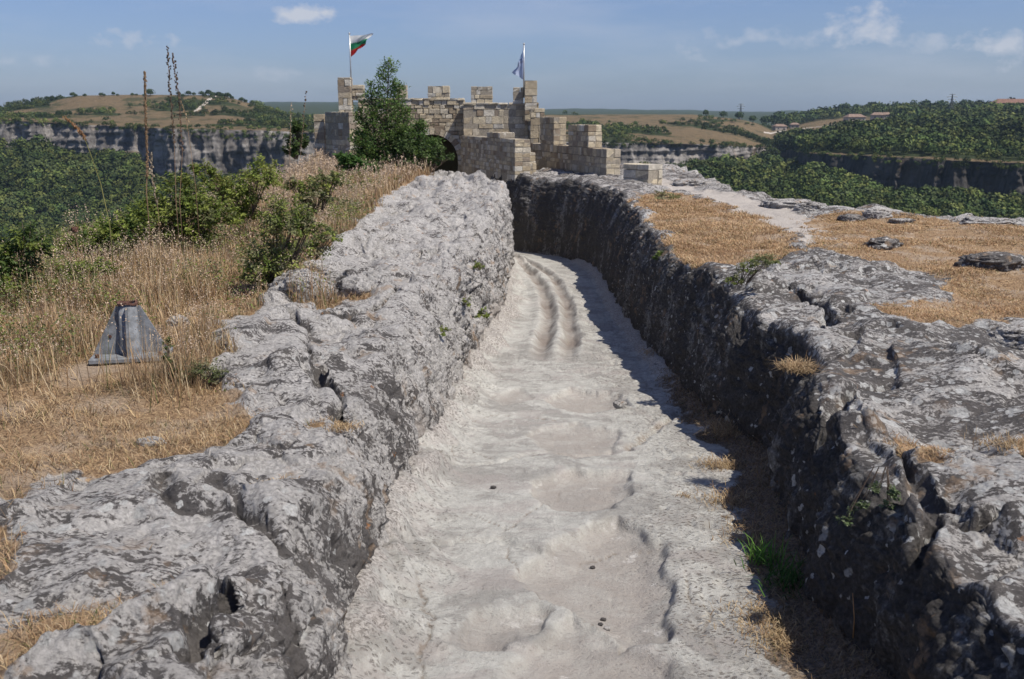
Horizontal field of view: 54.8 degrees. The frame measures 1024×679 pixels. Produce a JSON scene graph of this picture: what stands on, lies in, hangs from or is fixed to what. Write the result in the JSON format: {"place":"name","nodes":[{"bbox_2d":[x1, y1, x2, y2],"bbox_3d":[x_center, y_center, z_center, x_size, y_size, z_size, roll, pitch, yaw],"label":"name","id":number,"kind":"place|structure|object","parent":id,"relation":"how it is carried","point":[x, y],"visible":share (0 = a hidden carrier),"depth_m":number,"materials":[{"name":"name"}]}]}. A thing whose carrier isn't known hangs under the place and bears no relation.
{"place":"outdoors","nodes":[
{"label":"outdoors","id":0,"kind":"place"},
{"bbox_2d":[0,173,429,678],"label":"grass","id":1,"kind":"structure","parent":0,"point":[97,620],"depth_m":5.61,"materials":[{"name":"beige plant"}]},
{"bbox_2d":[62,116,115,283],"bbox_3d":[-4.039,-1.264,9.453,0.360,1.699,0.051,0,13,0],"label":"dry stalk","id":2,"kind":"object","parent":1,"relation":"on","point":[79,131],"visible":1,"depth_m":9.36,"materials":[{"name":"brown plant"}]},
{"bbox_2d":[166,46,179,247],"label":"dry stalk","id":3,"kind":"object","parent":1,"relation":"on","point":[172,105],"visible":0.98,"depth_m":10.71,"materials":[{"name":"brown plant"}]},
{"bbox_2d":[282,118,309,159],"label":"shrub","id":4,"kind":"object","parent":1,"relation":"on","point":[296,146],"visible":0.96,"depth_m":23.45,"materials":[{"name":"green plant"}]},
{"bbox_2d":[0,170,514,678],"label":"rock ground","id":5,"kind":"structure","parent":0,"point":[248,566],"depth_m":5.08,"materials":[{"name":"stone"}]},
{"bbox_2d":[0,219,55,307],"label":"shrub","id":6,"kind":"object","parent":5,"relation":"on","point":[18,246],"visible":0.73,"depth_m":8.60,"materials":[{"name":"green plant"}]},
{"bbox_2d":[71,226,79,260],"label":"dry stalk","id":7,"kind":"object","parent":5,"relation":"on","point":[74,229],"visible":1,"depth_m":9.60,"materials":[{"name":"brown plant"}]},
{"bbox_2d":[29,255,122,290],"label":"bramble","id":8,"kind":"object","parent":5,"relation":"on","point":[91,267],"visible":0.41,"depth_m":9.45,"materials":[{"name":"green plant"}]},
{"bbox_2d":[36,202,155,262],"bbox_3d":[-4.881,-1.194,11.518,1.468,0.785,0.723,0,13,0],"label":"bramble","id":9,"kind":"object","parent":5,"relation":"on","point":[131,225],"visible":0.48,"depth_m":11.42,"materials":[{"name":"green plant"}]},
{"bbox_2d":[88,300,172,364],"bbox_3d":[-2.716,-0.071,7.020,0.526,0.410,0.337,-3,13,-12],"label":"steel post base","id":10,"kind":"object","parent":5,"relation":"on","point":[116,336],"visible":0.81,"depth_m":6.98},
{"bbox_2d":[143,71,152,263],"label":"dry stalk","id":11,"kind":"object","parent":5,"relation":"on","point":[145,125],"visible":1,"depth_m":10.29,"materials":[{"name":"brown plant"}]},
{"bbox_2d":[136,436,165,446],"bbox_3d":[-2.012,0.570,5.482,0.165,0.056,0.121,5,14,20],"label":"rock","id":12,"kind":"object","parent":5,"relation":"on","point":[156,438],"visible":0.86,"depth_m":5.45,"materials":[{"name":"stone"}]},
{"bbox_2d":[149,152,163,278],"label":"dry stalk","id":13,"kind":"object","parent":5,"relation":"on","point":[151,173],"visible":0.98,"depth_m":10.10,"materials":[{"name":"brown plant"}]},
{"bbox_2d":[161,335,177,379],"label":"plant","id":14,"kind":"object","parent":5,"relation":"on","point":[168,355],"visible":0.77,"depth_m":6.47,"materials":[{"name":"green plant"}]},
{"bbox_2d":[165,314,187,325],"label":"rock","id":15,"kind":"object","parent":5,"relation":"on","point":[171,322],"visible":0.35,"depth_m":8.48,"materials":[{"name":"stone"}]},
{"bbox_2d":[172,53,184,254],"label":"dry stalk","id":16,"kind":"object","parent":5,"relation":"on","point":[176,85],"visible":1,"depth_m":10.72,"materials":[{"name":"brown plant"}]},
{"bbox_2d":[120,168,243,250],"bbox_3d":[-4.242,-1.581,12.446,1.774,1.142,0.910,0,13,0],"label":"bramble","id":17,"kind":"object","parent":5,"relation":"on","point":[188,205],"visible":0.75,"depth_m":12.34,"materials":[{"name":"green plant"}]},
{"bbox_2d":[180,100,200,254],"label":"dry stalk","id":18,"kind":"object","parent":5,"relation":"on","point":[192,164],"visible":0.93,"depth_m":11.33,"materials":[{"name":"brown plant"}]},
{"bbox_2d":[176,357,228,384],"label":"plant","id":19,"kind":"object","parent":5,"relation":"on","point":[198,371],"visible":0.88,"depth_m":6.48,"materials":[{"name":"green plant"}]},
{"bbox_2d":[0,152,434,427],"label":"tall grass","id":20,"kind":"structure","parent":5,"relation":"on","point":[157,293],"depth_m":8.67,"materials":[{"name":"beige plant"}]},
{"bbox_2d":[0,146,433,359],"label":"seed heads","id":21,"kind":"object","parent":20,"relation":"attached to","point":[329,164],"visible":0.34,"depth_m":10.70,"materials":[{"name":"beige plant"}]},
{"bbox_2d":[184,151,285,222],"bbox_3d":[-3.725,-2.051,13.374,1.355,0.978,0.755,0,13,0],"label":"bramble","id":22,"kind":"object","parent":5,"relation":"on","point":[218,180],"visible":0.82,"depth_m":13.31,"materials":[{"name":"green plant"}]},
{"bbox_2d":[234,185,330,293],"bbox_3d":[-2.284,-0.981,9.811,0.972,1.105,0.690,0,13,0],"label":"shrub","id":23,"kind":"object","parent":5,"relation":"on","point":[276,224],"visible":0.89,"depth_m":9.76,"materials":[{"name":"green plant"}]},
{"bbox_2d":[288,102,292,241],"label":"dry stalk","id":24,"kind":"object","parent":5,"relation":"on","point":[290,148],"visible":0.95,"depth_m":11.77,"materials":[{"name":"brown plant"}]},
{"bbox_2d":[264,268,335,302],"bbox_3d":[-2.102,-0.445,9.725,0.736,0.526,0.443,0,13,0],"label":"rock","id":25,"kind":"object","parent":5,"relation":"on","point":[281,285],"visible":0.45,"depth_m":9.55,"materials":[{"name":"stone"}]},
{"bbox_2d":[296,91,306,258],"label":"dry stalk","id":26,"kind":"object","parent":5,"relation":"on","point":[301,143],"visible":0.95,"depth_m":11.74,"materials":[{"name":"brown plant"}]},
{"bbox_2d":[277,220,344,259],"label":"shrub","id":27,"kind":"object","parent":5,"relation":"on","point":[314,244],"visible":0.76,"depth_m":10.99,"materials":[{"name":"green plant"}]},
{"bbox_2d":[281,167,344,214],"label":"shrub","id":28,"kind":"object","parent":5,"relation":"on","point":[323,193],"visible":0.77,"depth_m":14.81,"materials":[{"name":"green plant"}]},
{"bbox_2d":[313,112,361,160],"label":"angle wall","id":29,"kind":"structure","parent":5,"relation":"on","point":[331,131],"depth_m":34.24,"materials":[{"name":"beige stone"}]},
{"bbox_2d":[318,419,364,434],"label":"dry grass tuft","id":30,"kind":"object","parent":5,"relation":"on","point":[344,427],"visible":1,"depth_m":5.62,"materials":[{"name":"beige plant"}]},
{"bbox_2d":[337,77,362,130],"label":"stone pillar","id":31,"kind":"structure","parent":5,"relation":"on","point":[345,101],"depth_m":36.52,"materials":[{"name":"beige stone"}]},
{"bbox_2d":[348,32,372,97],"bbox_3d":[-5.546,-10.145,36.545,0.934,2.329,0.255,0,13,0],"label":"flag","id":32,"kind":"object","parent":31,"relation":"attached to","point":[356,42],"visible":1,"depth_m":36.39,"materials":[{"name":"fabric"}]},
{"bbox_2d":[332,151,380,173],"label":"plant","id":33,"kind":"object","parent":5,"relation":"on","point":[347,161],"visible":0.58,"depth_m":26.94,"materials":[{"name":"green plant"}]},
{"bbox_2d":[333,266,385,300],"bbox_3d":[-1.527,-0.491,9.943,0.621,0.510,0.496,0,13,0],"label":"rock","id":34,"kind":"object","parent":5,"relation":"on","point":[357,279],"visible":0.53,"depth_m":9.79,"materials":[{"name":"stone"}]},
{"bbox_2d":[347,55,445,170],"bbox_3d":[-3.696,-6.681,29.730,2.697,3.624,2.552,10,16,38],"label":"tree","id":35,"kind":"object","parent":5,"relation":"on","point":[370,147],"visible":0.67,"depth_m":29.61,"materials":[{"name":"green plant"}]},
{"bbox_2d":[379,124,454,172],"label":"shrub","id":36,"kind":"object","parent":5,"relation":"on","point":[403,144],"visible":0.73,"depth_m":29.35,"materials":[{"name":"green plant"}]},
{"bbox_2d":[439,325,450,336],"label":"moss plant","id":37,"kind":"object","parent":5,"relation":"on","point":[441,328],"visible":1,"depth_m":9.82,"materials":[{"name":"green plant"}]},
{"bbox_2d":[352,85,538,172],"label":"gate wall","id":38,"kind":"structure","parent":5,"relation":"on","point":[454,120],"depth_m":36.88,"materials":[{"name":"beige stone"}]},
{"bbox_2d":[512,43,524,97],"bbox_3d":[0.239,-9.890,36.308,0.476,1.952,0.247,0,13,0],"label":"flag","id":39,"kind":"object","parent":38,"relation":"attached to","point":[519,70],"visible":1,"depth_m":36.30,"materials":[{"name":"fabric"}]},
{"bbox_2d":[462,297,470,306],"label":"moss plant","id":40,"kind":"object","parent":5,"relation":"on","point":[465,303],"visible":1,"depth_m":11.15,"materials":[{"name":"green plant"}]},
{"bbox_2d":[473,260,484,269],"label":"moss plant","id":41,"kind":"object","parent":5,"relation":"on","point":[477,266],"visible":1,"depth_m":13.61,"materials":[{"name":"green plant"}]},
{"bbox_2d":[474,306,490,317],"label":"moss plant","id":42,"kind":"object","parent":5,"relation":"on","point":[480,313],"visible":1,"depth_m":10.99,"materials":[{"name":"green plant"}]},
{"bbox_2d":[461,132,535,181],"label":"stair wall","id":43,"kind":"structure","parent":5,"relation":"on","point":[507,156],"depth_m":32.22,"materials":[{"name":"beige stone"}]},
{"bbox_2d":[0,95,1023,243],"bbox_3d":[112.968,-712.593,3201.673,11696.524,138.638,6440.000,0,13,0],"label":"hills","id":44,"kind":"structure","parent":0,"point":[230,155],"depth_m":598.01,"materials":[{"name":"grey stone"}]},
{"bbox_2d":[146,89,153,95],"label":"tree","id":45,"kind":"object","parent":44,"relation":"on","point":[149,91],"visible":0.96,"depth_m":823.97,"materials":[{"name":"green plant"}]},
{"bbox_2d":[0,93,1023,260],"bbox_3d":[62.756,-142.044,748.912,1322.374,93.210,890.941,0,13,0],"label":"woodland","id":46,"kind":"object","parent":44,"relation":"on","point":[981,128],"visible":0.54,"depth_m":520.85,"materials":[{"name":"green plant"}]},
{"bbox_2d":[719,111,727,117],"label":"tree","id":47,"kind":"object","parent":44,"relation":"on","point":[722,113],"visible":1,"depth_m":899.68,"materials":[{"name":"green plant"}]},
{"bbox_2d":[734,112,744,119],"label":"tree","id":48,"kind":"object","parent":44,"relation":"on","point":[738,115],"visible":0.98,"depth_m":894.30,"materials":[{"name":"green plant"}]},
{"bbox_2d":[749,115,757,122],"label":"tree","id":49,"kind":"object","parent":44,"relation":"on","point":[753,118],"visible":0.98,"depth_m":924.83,"materials":[{"name":"green plant"}]},
{"bbox_2d":[760,115,773,122],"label":"tree","id":50,"kind":"object","parent":44,"relation":"on","point":[766,119],"visible":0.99,"depth_m":955.10,"materials":[{"name":"green plant"}]},
{"bbox_2d":[770,110,787,122],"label":"tree","id":51,"kind":"object","parent":44,"relation":"on","point":[776,114],"visible":0.48,"depth_m":996.45,"materials":[{"name":"green plant"}]},
{"bbox_2d":[772,124,786,130],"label":"house","id":52,"kind":"structure","parent":44,"relation":"on","point":[777,127],"depth_m":894.80,"materials":[{"name":"paint"}]},
{"bbox_2d":[789,123,799,128],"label":"house","id":53,"kind":"structure","parent":44,"relation":"on","point":[792,125],"depth_m":939.18,"materials":[{"name":"paint"}]},
{"bbox_2d":[837,102,851,108],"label":"tree","id":54,"kind":"object","parent":44,"relation":"on","point":[844,105],"visible":0.58,"depth_m":1099.62,"materials":[{"name":"green plant"}]},
{"bbox_2d":[843,114,865,120],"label":"house","id":55,"kind":"structure","parent":44,"relation":"on","point":[854,116],"depth_m":848.02,"materials":[{"name":"paint"}]},
{"bbox_2d":[867,101,878,105],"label":"tree","id":56,"kind":"object","parent":44,"relation":"on","point":[870,103],"visible":0.36,"depth_m":1083.10,"materials":[{"name":"green plant"}]},
{"bbox_2d":[870,112,884,119],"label":"house","id":57,"kind":"structure","parent":44,"relation":"on","point":[874,115],"depth_m":864.78,"materials":[{"name":"paint"}]},
{"bbox_2d":[934,100,947,105],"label":"tree","id":58,"kind":"object","parent":44,"relation":"on","point":[942,102],"visible":0.38,"depth_m":1022.47,"materials":[{"name":"green plant"}]},
{"bbox_2d":[948,94,955,107],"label":"power pylon","id":59,"kind":"object","parent":44,"relation":"on","point":[952,99],"visible":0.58,"depth_m":874.49,"materials":[{"name":"metal"}]},
{"bbox_2d":[958,99,972,104],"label":"tree","id":60,"kind":"object","parent":44,"relation":"on","point":[969,101],"visible":0.32,"depth_m":1005.68,"materials":[{"name":"green plant"}]},
{"bbox_2d":[992,99,1023,103],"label":"house","id":61,"kind":"structure","parent":44,"relation":"on","point":[998,101],"depth_m":937.85,"materials":[{"name":"paint"}]},
{"bbox_2d":[0,0,1023,111],"label":"sky","id":62,"kind":"structure","parent":0,"point":[710,55],"materials":[{"name":"blue"}]},
{"bbox_2d":[335,251,896,678],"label":"path","id":63,"kind":"structure","parent":0,"point":[468,572],"depth_m":6.20,"materials":[{"name":"stone"}]},
{"bbox_2d":[613,400,626,408],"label":"rock","id":64,"kind":"object","parent":63,"relation":"on","point":[619,404],"visible":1,"depth_m":9.99,"materials":[{"name":"stone"}]},
{"bbox_2d":[672,492,694,498],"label":"dry grass tuft","id":65,"kind":"object","parent":63,"relation":"on","point":[687,496],"visible":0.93,"depth_m":6.98,"materials":[{"name":"beige plant"}]},
{"bbox_2d":[684,451,746,473],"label":"dry grass tuft","id":66,"kind":"object","parent":63,"relation":"on","point":[723,463],"visible":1,"depth_m":7.81,"materials":[{"name":"beige plant"}]},
{"bbox_2d":[693,410,741,441],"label":"dry grass tuft","id":67,"kind":"object","parent":63,"relation":"on","point":[726,429],"visible":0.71,"depth_m":8.73,"materials":[{"name":"beige plant"}]},
{"bbox_2d":[683,479,757,512],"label":"dry grass tuft","id":68,"kind":"object","parent":63,"relation":"on","point":[730,501],"visible":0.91,"depth_m":6.82,"materials":[{"name":"beige plant"}]},
{"bbox_2d":[679,587,801,655],"bbox_3d":[1.252,1.389,4.947,0.738,0.061,0.620,-10,16,-39],"label":"dry grass tuft","id":69,"kind":"object","parent":63,"relation":"on","point":[763,612],"visible":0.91,"depth_m":5.01,"materials":[{"name":"beige plant"}]},
{"bbox_2d":[709,512,775,553],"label":"dry grass tuft","id":70,"kind":"object","parent":63,"relation":"on","point":[747,533],"visible":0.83,"depth_m":6.08,"materials":[{"name":"beige plant"}]},
{"bbox_2d":[739,534,795,568],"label":"grass tuft","id":71,"kind":"object","parent":63,"relation":"on","point":[757,553],"visible":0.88,"depth_m":5.67,"materials":[{"name":"green plant"}]},
{"bbox_2d":[733,545,805,602],"bbox_3d":[1.497,1.245,5.340,0.566,0.135,0.672,-8,15,-33],"label":"grass tuft","id":72,"kind":"object","parent":63,"relation":"on","point":[794,579],"visible":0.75,"depth_m":5.35,"materials":[{"name":"green plant"}]},
{"bbox_2d":[727,609,813,671],"bbox_3d":[1.310,1.417,4.741,0.550,0.063,0.608,0,13,0],"label":"dry grass tuft","id":73,"kind":"object","parent":63,"relation":"on","point":[783,640],"visible":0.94,"depth_m":4.76,"materials":[{"name":"beige plant"}]},
{"bbox_2d":[655,367,894,678],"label":"dry litter","id":74,"kind":"object","parent":63,"relation":"on","point":[765,485],"visible":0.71,"depth_m":5.77,"materials":[{"name":"brown plant"}]},
{"bbox_2d":[852,593,854,637],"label":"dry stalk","id":75,"kind":"object","parent":63,"relation":"on","point":[854,618],"visible":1,"depth_m":4.51,"materials":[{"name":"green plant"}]},
{"bbox_2d":[635,347,656,356],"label":"dry grass tuft","id":76,"kind":"object","parent":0,"point":[648,351],"visible":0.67,"depth_m":12.92,"materials":[{"name":"beige plant"}]},
{"bbox_2d":[490,164,1023,678],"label":"rock ground","id":77,"kind":"structure","parent":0,"point":[928,570],"depth_m":6.68,"materials":[{"name":"stone"}]},
{"bbox_2d":[524,81,536,138],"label":"stone pillar","id":78,"kind":"structure","parent":77,"relation":"on","point":[530,91],"depth_m":35.98,"materials":[{"name":"beige stone"}]},
{"bbox_2d":[530,108,544,142],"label":"stone pillar","id":79,"kind":"structure","parent":77,"relation":"on","point":[535,128],"depth_m":35.39,"materials":[{"name":"beige stone"}]},
{"bbox_2d":[530,117,620,175],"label":"wing wall","id":80,"kind":"structure","parent":77,"relation":"on","point":[582,151],"depth_m":31.07,"materials":[{"name":"beige stone"}]},
{"bbox_2d":[623,163,662,184],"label":"stone block","id":81,"kind":"structure","parent":77,"relation":"on","point":[649,173],"depth_m":26.54,"materials":[{"name":"grey stone"}]},
{"bbox_2d":[652,250,663,259],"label":"plant","id":82,"kind":"object","parent":77,"relation":"on","point":[658,254],"visible":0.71,"depth_m":13.56,"materials":[{"name":"green plant"}]},
{"bbox_2d":[652,189,680,199],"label":"plant","id":83,"kind":"object","parent":77,"relation":"on","point":[663,195],"visible":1,"depth_m":20.80,"materials":[{"name":"green plant"}]},
{"bbox_2d":[670,178,713,185],"bbox_3d":[4.743,-4.115,26.137,1.171,0.291,0.816,0,13,0],"label":"rock","id":84,"kind":"object","parent":77,"relation":"on","point":[689,182],"visible":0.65,"depth_m":25.88,"materials":[{"name":"stone"}]},
{"bbox_2d":[627,191,804,268],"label":"tall grass","id":85,"kind":"structure","parent":77,"relation":"on","point":[675,242],"depth_m":15.44,"materials":[{"name":"brown plant"}]},
{"bbox_2d":[725,253,781,285],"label":"plant","id":86,"kind":"object","parent":77,"relation":"on","point":[767,262],"visible":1,"depth_m":9.47,"materials":[{"name":"green plant"}]},
{"bbox_2d":[760,198,810,208],"bbox_3d":[5.509,-2.633,19.564,1.163,0.318,0.787,-5,14,-20],"label":"rock","id":87,"kind":"object","parent":77,"relation":"on","point":[777,203],"visible":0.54,"depth_m":19.30,"materials":[{"name":"stone"}]},
{"bbox_2d":[773,352,828,376],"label":"dry grass tuft","id":88,"kind":"object","parent":77,"relation":"on","point":[796,366],"visible":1,"depth_m":6.82,"materials":[{"name":"beige plant"}]},
{"bbox_2d":[793,201,826,211],"bbox_3d":[5.657,-2.493,18.716,0.692,0.241,0.464,0,13,0],"label":"rock","id":89,"kind":"object","parent":77,"relation":"on","point":[810,206],"visible":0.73,"depth_m":18.57,"materials":[{"name":"stone"}]},
{"bbox_2d":[837,213,867,221],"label":"rock","id":90,"kind":"object","parent":77,"relation":"on","point":[850,217],"visible":0.71,"depth_m":17.44,"materials":[{"name":"stone"}]},
{"bbox_2d":[835,466,900,526],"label":"plant","id":91,"kind":"object","parent":77,"relation":"on","point":[893,492],"visible":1,"depth_m":4.57,"materials":[{"name":"green plant"}]},
{"bbox_2d":[862,207,892,218],"bbox_3d":[6.530,-2.221,17.704,0.550,0.285,0.387,0,13,0],"label":"rock","id":92,"kind":"object","parent":77,"relation":"on","point":[874,213],"visible":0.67,"depth_m":17.58,"materials":[{"name":"stone"}]},
{"bbox_2d":[862,236,903,249],"bbox_3d":[5.053,-1.292,13.525,0.520,0.247,0.425,-10,16,-38],"label":"rock","id":93,"kind":"object","parent":77,"relation":"on","point":[886,243],"visible":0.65,"depth_m":13.40,"materials":[{"name":"stone"}]},
{"bbox_2d":[888,218,915,223],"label":"rock","id":94,"kind":"object","parent":77,"relation":"on","point":[899,220],"visible":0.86,"depth_m":17.15,"materials":[{"name":"stone"}]},
{"bbox_2d":[895,441,925,458],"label":"dry grass tuft","id":95,"kind":"object","parent":77,"relation":"on","point":[901,452],"visible":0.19,"depth_m":5.30,"materials":[{"name":"beige plant"}]},
{"bbox_2d":[953,251,1023,271],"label":"rock","id":96,"kind":"object","parent":77,"relation":"on","point":[1001,261],"visible":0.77,"depth_m":11.40,"materials":[{"name":"stone"}]},
{"bbox_2d":[959,217,1023,224],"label":"rock","id":97,"kind":"object","parent":77,"relation":"on","point":[983,220],"visible":0.59,"depth_m":16.28,"materials":[{"name":"stone"}]},
{"bbox_2d":[961,428,1023,455],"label":"dry grass tuft","id":98,"kind":"object","parent":77,"relation":"on","point":[1005,443],"visible":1,"depth_m":5.47,"materials":[{"name":"beige plant"}]},
{"bbox_2d":[985,324,1023,349],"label":"rock","id":99,"kind":"object","parent":77,"relation":"on","point":[1011,336],"visible":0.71,"depth_m":8.07,"materials":[{"name":"stone"}]},
{"bbox_2d":[628,192,1023,462],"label":"grass","id":100,"kind":"structure","parent":0,"point":[968,313],"depth_m":13.57,"materials":[{"name":"beige plant"}]}
]}

